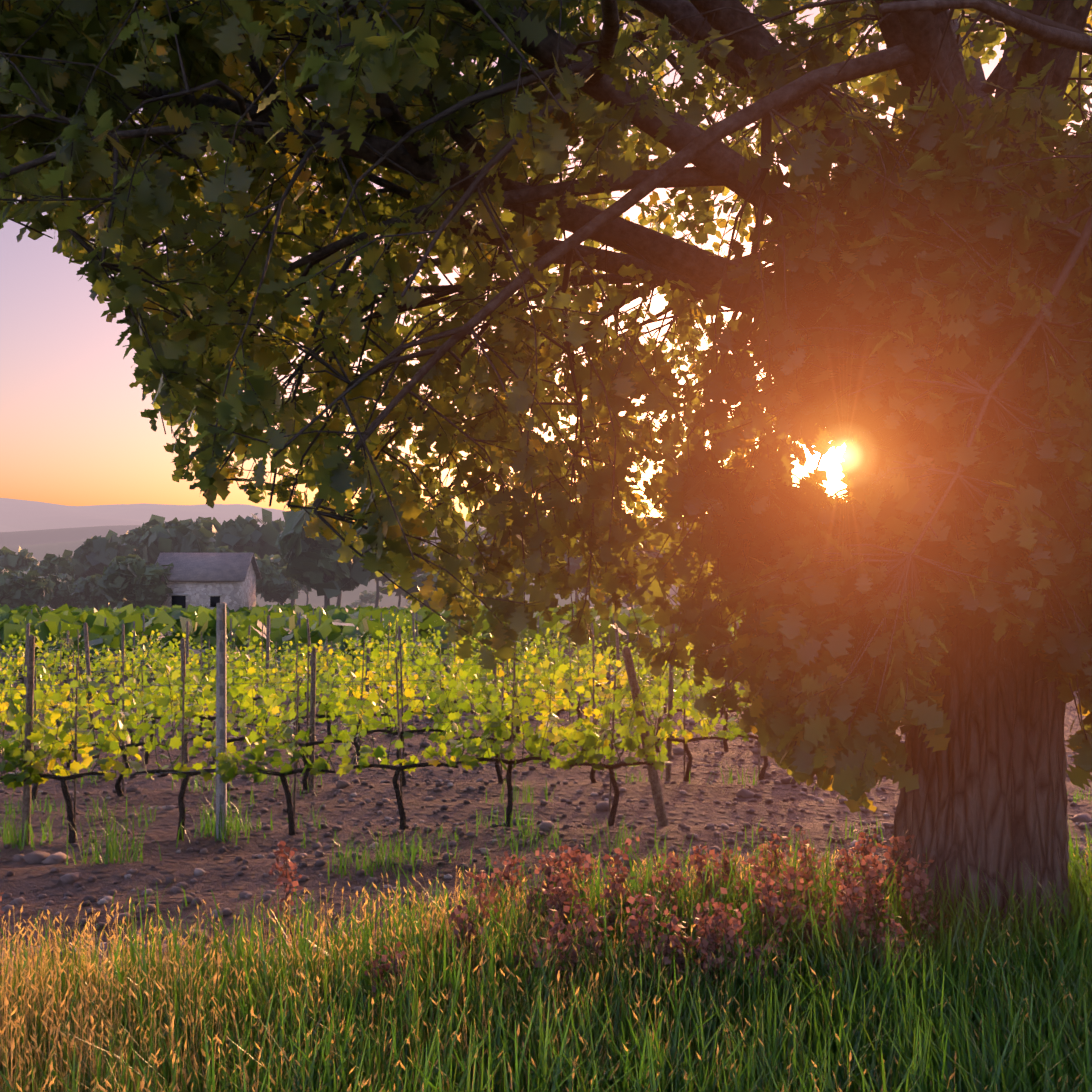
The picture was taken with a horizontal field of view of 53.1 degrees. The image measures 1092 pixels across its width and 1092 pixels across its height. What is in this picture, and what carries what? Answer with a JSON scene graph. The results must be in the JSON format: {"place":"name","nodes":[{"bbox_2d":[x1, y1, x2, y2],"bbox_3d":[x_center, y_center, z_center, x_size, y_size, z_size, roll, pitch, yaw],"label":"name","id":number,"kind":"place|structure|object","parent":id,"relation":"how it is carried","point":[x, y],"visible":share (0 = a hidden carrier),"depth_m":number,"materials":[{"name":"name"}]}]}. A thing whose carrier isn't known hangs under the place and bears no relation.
{"place":"outdoors","nodes":[
{"label":"outdoors","id":0,"kind":"place"},
{"bbox_2d":[0,759,1091,1091],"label":"grass","id":1,"kind":"structure","parent":0,"point":[962,1011],"depth_m":3.37,"materials":[{"name":"green plant"}]},
{"bbox_2d":[0,498,1091,1021],"bbox_3d":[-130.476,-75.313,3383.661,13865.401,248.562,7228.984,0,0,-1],"label":"ground","id":2,"kind":"structure","parent":0,"point":[38,530],"depth_m":11.05,"materials":[{"name":"brown soil"}]},
{"bbox_2d":[155,553,261,611],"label":"stone farmhouse","id":3,"kind":"object","parent":2,"relation":"on","point":[209,580],"visible":0.73,"depth_m":79.50,"materials":[{"name":"grey stone"}]},
{"bbox_2d":[0,503,711,610],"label":"distant trees","id":4,"kind":"object","parent":2,"relation":"on","point":[112,569],"visible":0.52,"depth_m":106.78,"materials":[{"name":"green plant"}]},
{"bbox_2d":[0,605,744,681],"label":"stakes","id":5,"kind":"object","parent":2,"relation":"on","point":[299,621],"visible":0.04,"depth_m":34.28,"materials":[{"name":"grey"}]},
{"bbox_2d":[0,602,745,668],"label":"vine rows","id":6,"kind":"object","parent":2,"relation":"on","point":[337,622],"visible":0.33,"depth_m":33.55,"materials":[{"name":"green plant"}]},
{"bbox_2d":[0,613,757,752],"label":"vine leaves","id":7,"kind":"object","parent":2,"relation":"on","point":[269,697],"visible":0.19,"depth_m":15.18,"materials":[{"name":"green plant"}]},
{"bbox_2d":[0,603,759,845],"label":"vineyard posts","id":8,"kind":"object","parent":2,"relation":"on","point":[221,727],"visible":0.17,"depth_m":10.53,"materials":[{"name":"wood"}]},
{"bbox_2d":[0,622,767,842],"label":"vine","id":9,"kind":"object","parent":2,"relation":"on","point":[590,754],"depth_m":10.22,"materials":[{"name":"green plant"}]},
{"bbox_2d":[0,824,947,1020],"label":"dock plants","id":10,"kind":"object","parent":2,"relation":"on","point":[850,900],"visible":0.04,"depth_m":4.07,"materials":[{"name":"brown plant"}]},
{"bbox_2d":[0,0,1091,960],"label":"oak tree","id":11,"kind":"object","parent":2,"relation":"on","point":[987,798],"visible":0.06,"depth_m":4.29,"materials":[{"name":"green plant"}]},
{"bbox_2d":[0,0,1091,812],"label":"oak leaves","id":12,"kind":"object","parent":11,"relation":"attached to","point":[832,760],"visible":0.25,"depth_m":3.67,"materials":[{"name":"green plant"}]},
{"bbox_2d":[0,710,1091,958],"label":"soil clods","id":13,"kind":"object","parent":2,"relation":"on","point":[1080,820],"visible":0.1,"depth_m":10.15,"materials":[{"name":"brown soil"}]},
{"bbox_2d":[0,0,1091,520],"label":"sky","id":14,"kind":"structure","parent":0,"point":[73,430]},
{"bbox_2d":[806,442,835,467],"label":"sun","id":15,"kind":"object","parent":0,"point":[828,458],"depth_m":8700.15,"materials":[{"name":"white"}]}
]}

